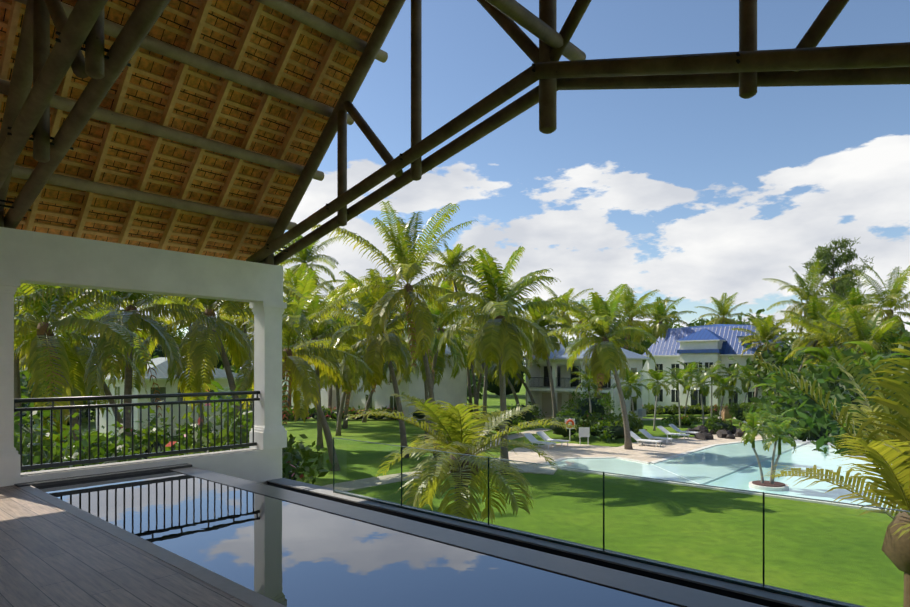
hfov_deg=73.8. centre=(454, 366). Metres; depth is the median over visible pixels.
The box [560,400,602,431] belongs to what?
pool shrub
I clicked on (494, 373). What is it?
palm tree
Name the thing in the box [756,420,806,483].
palm tree
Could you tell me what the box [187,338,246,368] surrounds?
tree
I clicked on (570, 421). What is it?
lifebuoy stand
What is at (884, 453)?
palm tree
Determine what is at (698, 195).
sky
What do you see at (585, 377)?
palm tree
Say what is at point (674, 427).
sun lounger
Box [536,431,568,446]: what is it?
sun lounger
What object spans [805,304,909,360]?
palm tree
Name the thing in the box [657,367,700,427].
palm tree
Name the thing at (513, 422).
pool shrub
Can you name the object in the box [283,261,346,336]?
palm tree
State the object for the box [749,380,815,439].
banana plant
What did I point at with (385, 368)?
palm tree
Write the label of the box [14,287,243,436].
palm tree
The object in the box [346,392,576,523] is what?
palm tree
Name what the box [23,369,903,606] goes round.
lawn ground
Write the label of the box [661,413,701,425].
pool shrub
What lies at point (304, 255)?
palm tree
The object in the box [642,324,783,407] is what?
house
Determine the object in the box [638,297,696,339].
palm tree
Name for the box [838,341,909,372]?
palm tree
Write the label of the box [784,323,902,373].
tree trunk
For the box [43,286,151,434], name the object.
palm tree
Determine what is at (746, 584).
glass balustrade
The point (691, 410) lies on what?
hedge
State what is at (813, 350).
palm tree
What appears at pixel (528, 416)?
pool shrub
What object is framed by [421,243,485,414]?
palm tree
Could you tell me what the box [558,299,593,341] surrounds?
palm tree
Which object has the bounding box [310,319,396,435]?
palm tree
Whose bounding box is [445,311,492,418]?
palm tree
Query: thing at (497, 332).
palm tree
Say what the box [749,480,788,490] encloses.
pool island planter
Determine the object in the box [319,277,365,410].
palm tree
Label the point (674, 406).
hedge
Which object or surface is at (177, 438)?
shrub
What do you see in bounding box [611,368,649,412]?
palm tree
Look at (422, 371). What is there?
palm tree
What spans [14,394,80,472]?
shrub
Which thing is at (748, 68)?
roof truss poles
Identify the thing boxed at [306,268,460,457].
palm tree
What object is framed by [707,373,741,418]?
palm tree
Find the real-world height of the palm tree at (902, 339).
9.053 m
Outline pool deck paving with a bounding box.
[489,431,790,474]
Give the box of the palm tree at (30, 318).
[14,284,111,425]
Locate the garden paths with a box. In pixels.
[249,417,735,491]
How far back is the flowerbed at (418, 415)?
55.27 m
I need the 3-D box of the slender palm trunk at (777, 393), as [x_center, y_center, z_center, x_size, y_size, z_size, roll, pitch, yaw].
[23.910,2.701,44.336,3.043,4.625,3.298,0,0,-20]
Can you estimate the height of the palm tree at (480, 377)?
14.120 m
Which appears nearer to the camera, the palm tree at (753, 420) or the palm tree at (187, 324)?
the palm tree at (753, 420)
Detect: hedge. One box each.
[642,402,661,414]
[649,405,682,414]
[661,404,684,414]
[676,404,703,414]
[682,403,719,414]
[706,404,722,414]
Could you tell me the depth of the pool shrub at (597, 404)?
48.01 m
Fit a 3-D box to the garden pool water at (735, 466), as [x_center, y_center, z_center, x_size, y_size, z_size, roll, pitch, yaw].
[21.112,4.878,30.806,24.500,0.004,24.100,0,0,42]
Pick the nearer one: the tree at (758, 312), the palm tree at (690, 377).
the palm tree at (690, 377)
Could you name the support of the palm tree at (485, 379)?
on the lawn ground
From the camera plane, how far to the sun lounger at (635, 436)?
37.38 m
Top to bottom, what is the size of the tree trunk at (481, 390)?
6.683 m
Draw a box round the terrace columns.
[0,277,286,479]
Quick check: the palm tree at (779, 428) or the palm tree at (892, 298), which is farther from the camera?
the palm tree at (892, 298)
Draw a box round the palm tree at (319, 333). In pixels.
[283,280,366,447]
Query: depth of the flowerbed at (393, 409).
55.31 m
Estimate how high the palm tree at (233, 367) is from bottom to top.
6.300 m
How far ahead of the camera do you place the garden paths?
26.29 m
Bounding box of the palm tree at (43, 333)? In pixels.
[14,283,157,449]
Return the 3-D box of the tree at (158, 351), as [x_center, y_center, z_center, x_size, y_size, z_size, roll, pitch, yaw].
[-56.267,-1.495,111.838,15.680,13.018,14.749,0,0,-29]
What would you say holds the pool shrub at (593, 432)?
on the lawn ground
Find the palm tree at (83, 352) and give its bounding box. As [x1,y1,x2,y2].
[15,286,172,429]
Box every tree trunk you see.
[20,371,95,432]
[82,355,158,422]
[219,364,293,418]
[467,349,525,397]
[467,370,483,400]
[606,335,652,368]
[640,306,686,330]
[646,317,726,345]
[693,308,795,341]
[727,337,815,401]
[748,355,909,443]
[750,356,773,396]
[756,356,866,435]
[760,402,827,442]
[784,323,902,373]
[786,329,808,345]
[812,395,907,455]
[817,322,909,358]
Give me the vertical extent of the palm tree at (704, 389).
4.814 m
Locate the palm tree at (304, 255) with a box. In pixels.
[274,235,344,419]
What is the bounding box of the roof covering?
[0,0,388,260]
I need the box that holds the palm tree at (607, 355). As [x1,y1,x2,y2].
[544,284,659,449]
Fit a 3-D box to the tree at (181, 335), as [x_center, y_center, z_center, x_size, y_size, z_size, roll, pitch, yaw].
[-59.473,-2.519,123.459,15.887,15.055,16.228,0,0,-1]
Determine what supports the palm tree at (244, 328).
on the lawn ground
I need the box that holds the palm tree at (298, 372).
[186,268,375,470]
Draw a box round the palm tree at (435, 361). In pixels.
[404,281,483,438]
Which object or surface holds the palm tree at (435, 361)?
on the lawn ground
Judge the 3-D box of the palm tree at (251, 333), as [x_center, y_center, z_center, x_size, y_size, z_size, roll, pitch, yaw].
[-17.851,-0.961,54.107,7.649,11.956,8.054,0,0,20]
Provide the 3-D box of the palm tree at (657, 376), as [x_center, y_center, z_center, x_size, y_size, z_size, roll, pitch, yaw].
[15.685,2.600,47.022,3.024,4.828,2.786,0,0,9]
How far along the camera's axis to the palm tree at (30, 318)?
25.24 m
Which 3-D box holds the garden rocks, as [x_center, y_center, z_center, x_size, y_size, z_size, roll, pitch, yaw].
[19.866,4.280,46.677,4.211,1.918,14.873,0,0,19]
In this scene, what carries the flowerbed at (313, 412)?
on the lawn ground
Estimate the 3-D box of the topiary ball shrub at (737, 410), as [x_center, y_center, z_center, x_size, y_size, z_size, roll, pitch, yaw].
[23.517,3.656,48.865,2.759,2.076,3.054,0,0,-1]
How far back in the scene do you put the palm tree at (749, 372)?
50.12 m
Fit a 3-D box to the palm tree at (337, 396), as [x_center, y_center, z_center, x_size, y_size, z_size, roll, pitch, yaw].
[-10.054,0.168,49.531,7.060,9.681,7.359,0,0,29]
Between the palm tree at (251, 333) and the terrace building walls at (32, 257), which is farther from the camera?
the palm tree at (251, 333)
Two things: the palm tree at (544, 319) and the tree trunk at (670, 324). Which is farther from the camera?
the tree trunk at (670, 324)
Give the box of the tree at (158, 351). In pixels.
[113,332,187,358]
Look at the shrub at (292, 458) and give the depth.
22.06 m
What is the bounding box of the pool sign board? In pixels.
[579,427,589,444]
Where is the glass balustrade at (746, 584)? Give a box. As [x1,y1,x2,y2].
[333,437,909,606]
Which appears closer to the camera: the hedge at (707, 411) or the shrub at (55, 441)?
the shrub at (55, 441)
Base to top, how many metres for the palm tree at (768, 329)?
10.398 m
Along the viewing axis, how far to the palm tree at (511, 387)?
64.92 m
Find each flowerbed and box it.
[282,406,301,419]
[282,408,314,420]
[295,406,335,418]
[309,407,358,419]
[344,406,379,419]
[367,407,390,420]
[382,405,403,419]
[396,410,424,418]
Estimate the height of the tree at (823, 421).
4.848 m
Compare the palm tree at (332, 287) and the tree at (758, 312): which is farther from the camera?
the tree at (758, 312)
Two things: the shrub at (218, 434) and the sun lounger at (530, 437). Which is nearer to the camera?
the shrub at (218, 434)
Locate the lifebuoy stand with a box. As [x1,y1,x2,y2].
[565,418,574,441]
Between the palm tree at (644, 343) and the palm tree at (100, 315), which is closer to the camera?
the palm tree at (100, 315)
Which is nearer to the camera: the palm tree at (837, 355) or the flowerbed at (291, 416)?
the palm tree at (837, 355)
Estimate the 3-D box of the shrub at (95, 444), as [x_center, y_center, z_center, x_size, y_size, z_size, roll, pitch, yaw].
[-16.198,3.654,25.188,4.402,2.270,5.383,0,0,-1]
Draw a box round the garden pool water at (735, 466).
[548,439,897,508]
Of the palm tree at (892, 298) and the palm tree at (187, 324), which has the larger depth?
the palm tree at (892, 298)
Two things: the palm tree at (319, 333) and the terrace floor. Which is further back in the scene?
the palm tree at (319, 333)
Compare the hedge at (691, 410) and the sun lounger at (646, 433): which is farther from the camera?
the hedge at (691, 410)
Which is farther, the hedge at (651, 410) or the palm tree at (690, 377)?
the hedge at (651, 410)
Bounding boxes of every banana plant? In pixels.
[188,380,239,441]
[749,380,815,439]
[767,364,818,388]
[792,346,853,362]
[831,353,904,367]
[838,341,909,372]
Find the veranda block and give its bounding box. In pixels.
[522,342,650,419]
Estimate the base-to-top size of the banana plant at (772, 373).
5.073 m
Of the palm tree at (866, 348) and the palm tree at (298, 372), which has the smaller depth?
the palm tree at (298, 372)
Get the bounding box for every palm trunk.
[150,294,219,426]
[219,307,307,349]
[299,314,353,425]
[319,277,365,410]
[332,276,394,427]
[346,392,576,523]
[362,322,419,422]
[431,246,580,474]
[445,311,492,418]
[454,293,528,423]
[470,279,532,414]
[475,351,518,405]
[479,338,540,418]
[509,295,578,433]
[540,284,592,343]
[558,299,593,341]
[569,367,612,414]
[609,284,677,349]
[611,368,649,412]
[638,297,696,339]
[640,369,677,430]
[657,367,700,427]
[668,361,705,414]
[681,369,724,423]
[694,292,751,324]
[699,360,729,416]
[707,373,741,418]
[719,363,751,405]
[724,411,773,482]
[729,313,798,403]
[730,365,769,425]
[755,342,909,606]
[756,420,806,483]
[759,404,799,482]
[761,373,789,409]
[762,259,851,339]
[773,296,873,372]
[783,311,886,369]
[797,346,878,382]
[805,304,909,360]
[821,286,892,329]
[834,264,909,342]
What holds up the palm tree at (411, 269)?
on the lawn ground
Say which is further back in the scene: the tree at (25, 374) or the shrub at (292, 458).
the tree at (25, 374)
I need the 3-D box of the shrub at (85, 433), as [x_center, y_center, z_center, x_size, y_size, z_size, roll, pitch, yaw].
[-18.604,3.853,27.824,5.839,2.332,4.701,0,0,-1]
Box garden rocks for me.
[686,405,745,439]
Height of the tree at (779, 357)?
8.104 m
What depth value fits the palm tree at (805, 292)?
65.14 m
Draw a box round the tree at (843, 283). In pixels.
[796,236,877,332]
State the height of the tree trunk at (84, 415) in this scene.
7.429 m
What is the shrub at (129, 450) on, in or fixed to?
on the lawn ground
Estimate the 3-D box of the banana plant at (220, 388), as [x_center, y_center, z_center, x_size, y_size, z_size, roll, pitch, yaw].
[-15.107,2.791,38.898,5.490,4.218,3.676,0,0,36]
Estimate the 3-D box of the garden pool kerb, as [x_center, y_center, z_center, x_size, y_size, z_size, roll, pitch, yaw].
[21.056,4.865,30.856,24.649,0.070,24.400,0,0,42]
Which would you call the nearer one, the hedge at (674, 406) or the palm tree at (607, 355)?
the palm tree at (607, 355)
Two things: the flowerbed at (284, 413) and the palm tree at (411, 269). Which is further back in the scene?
the flowerbed at (284, 413)
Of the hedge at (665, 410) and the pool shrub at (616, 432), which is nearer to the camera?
the pool shrub at (616, 432)
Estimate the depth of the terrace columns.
10.70 m
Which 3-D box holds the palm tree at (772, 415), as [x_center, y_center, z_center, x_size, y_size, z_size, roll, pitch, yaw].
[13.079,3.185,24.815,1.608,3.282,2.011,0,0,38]
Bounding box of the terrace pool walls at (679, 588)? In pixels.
[14,463,864,606]
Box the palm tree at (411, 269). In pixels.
[311,201,514,458]
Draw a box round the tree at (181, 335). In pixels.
[138,326,188,347]
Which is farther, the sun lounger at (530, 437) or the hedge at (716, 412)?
the hedge at (716, 412)
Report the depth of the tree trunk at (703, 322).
93.09 m
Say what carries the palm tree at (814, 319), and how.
on the lawn ground
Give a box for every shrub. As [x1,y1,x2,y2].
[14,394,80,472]
[14,425,108,445]
[24,437,87,457]
[28,412,110,461]
[46,428,104,452]
[53,434,178,467]
[81,401,202,464]
[84,417,180,462]
[100,431,174,455]
[148,384,253,458]
[170,422,229,450]
[225,434,337,483]
[481,410,525,431]
[506,402,546,424]
[544,409,585,436]
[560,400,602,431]
[569,383,621,417]
[582,412,622,439]
[590,413,631,441]
[617,411,646,433]
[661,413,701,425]
[703,414,733,432]
[728,400,760,421]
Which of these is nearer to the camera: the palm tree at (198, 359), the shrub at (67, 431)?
the shrub at (67, 431)
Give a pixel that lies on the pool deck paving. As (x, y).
(648, 451)
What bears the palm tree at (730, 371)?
on the lawn ground
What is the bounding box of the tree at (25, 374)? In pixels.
[20,357,95,425]
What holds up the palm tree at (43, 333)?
on the lawn ground
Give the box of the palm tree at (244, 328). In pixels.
[202,259,293,427]
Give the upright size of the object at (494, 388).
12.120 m
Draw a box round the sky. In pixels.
[16,0,909,368]
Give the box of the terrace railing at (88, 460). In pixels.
[14,391,259,470]
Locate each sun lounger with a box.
[523,433,555,448]
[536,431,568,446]
[630,431,662,446]
[639,429,672,443]
[657,426,689,439]
[669,424,696,433]
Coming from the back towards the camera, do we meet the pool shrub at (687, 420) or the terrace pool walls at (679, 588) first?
the pool shrub at (687, 420)
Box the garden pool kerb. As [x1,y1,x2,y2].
[537,439,895,513]
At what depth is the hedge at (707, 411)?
59.92 m
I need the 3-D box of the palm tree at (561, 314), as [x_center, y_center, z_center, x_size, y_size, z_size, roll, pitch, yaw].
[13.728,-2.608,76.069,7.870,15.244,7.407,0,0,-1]
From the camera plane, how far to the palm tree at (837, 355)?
39.82 m
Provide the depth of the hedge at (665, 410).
59.71 m
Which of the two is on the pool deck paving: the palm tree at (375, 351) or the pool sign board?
the pool sign board
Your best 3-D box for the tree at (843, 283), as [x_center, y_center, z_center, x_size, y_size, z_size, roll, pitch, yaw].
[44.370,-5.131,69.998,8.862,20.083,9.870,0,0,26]
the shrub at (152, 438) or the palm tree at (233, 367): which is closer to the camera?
the shrub at (152, 438)
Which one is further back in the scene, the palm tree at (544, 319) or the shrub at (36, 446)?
the palm tree at (544, 319)
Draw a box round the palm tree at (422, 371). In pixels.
[384,302,477,421]
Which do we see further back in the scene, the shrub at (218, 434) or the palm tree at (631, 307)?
the palm tree at (631, 307)
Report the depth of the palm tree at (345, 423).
47.51 m
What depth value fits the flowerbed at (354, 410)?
55.17 m
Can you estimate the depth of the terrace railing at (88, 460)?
9.17 m
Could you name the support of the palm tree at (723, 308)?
on the lawn ground
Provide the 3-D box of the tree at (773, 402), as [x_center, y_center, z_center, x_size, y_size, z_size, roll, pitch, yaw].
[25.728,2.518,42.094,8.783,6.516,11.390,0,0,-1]
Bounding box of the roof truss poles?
[0,0,909,264]
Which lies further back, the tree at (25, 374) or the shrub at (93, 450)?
the tree at (25, 374)
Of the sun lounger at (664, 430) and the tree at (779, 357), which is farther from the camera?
the tree at (779, 357)
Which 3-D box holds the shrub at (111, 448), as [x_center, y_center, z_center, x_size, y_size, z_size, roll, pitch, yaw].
[-6.668,2.710,13.515,3.016,3.826,2.675,0,0,-1]
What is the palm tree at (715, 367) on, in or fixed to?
on the lawn ground
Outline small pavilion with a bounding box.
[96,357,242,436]
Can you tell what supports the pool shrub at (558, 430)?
on the lawn ground
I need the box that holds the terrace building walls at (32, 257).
[0,227,282,486]
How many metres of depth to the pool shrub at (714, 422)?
43.65 m
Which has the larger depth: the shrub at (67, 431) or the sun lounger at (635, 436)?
the sun lounger at (635, 436)
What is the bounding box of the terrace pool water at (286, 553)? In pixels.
[35,470,682,606]
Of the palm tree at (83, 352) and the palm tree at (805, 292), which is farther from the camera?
the palm tree at (805, 292)
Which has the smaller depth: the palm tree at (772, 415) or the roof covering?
the roof covering
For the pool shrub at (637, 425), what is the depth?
43.02 m
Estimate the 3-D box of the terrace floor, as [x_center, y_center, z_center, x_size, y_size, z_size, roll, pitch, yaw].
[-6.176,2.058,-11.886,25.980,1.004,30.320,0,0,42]
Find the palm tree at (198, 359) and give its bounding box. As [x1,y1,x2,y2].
[100,240,312,438]
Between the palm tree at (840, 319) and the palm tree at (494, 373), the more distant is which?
the palm tree at (494, 373)
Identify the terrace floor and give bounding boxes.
[0,485,285,606]
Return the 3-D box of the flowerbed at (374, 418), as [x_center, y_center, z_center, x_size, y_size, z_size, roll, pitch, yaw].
[-6.860,4.266,55.781,4.103,1.376,2.853,0,0,-1]
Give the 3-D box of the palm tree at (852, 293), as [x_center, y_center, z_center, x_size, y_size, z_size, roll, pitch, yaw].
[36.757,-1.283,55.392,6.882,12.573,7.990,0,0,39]
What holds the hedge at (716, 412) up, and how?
on the lawn ground

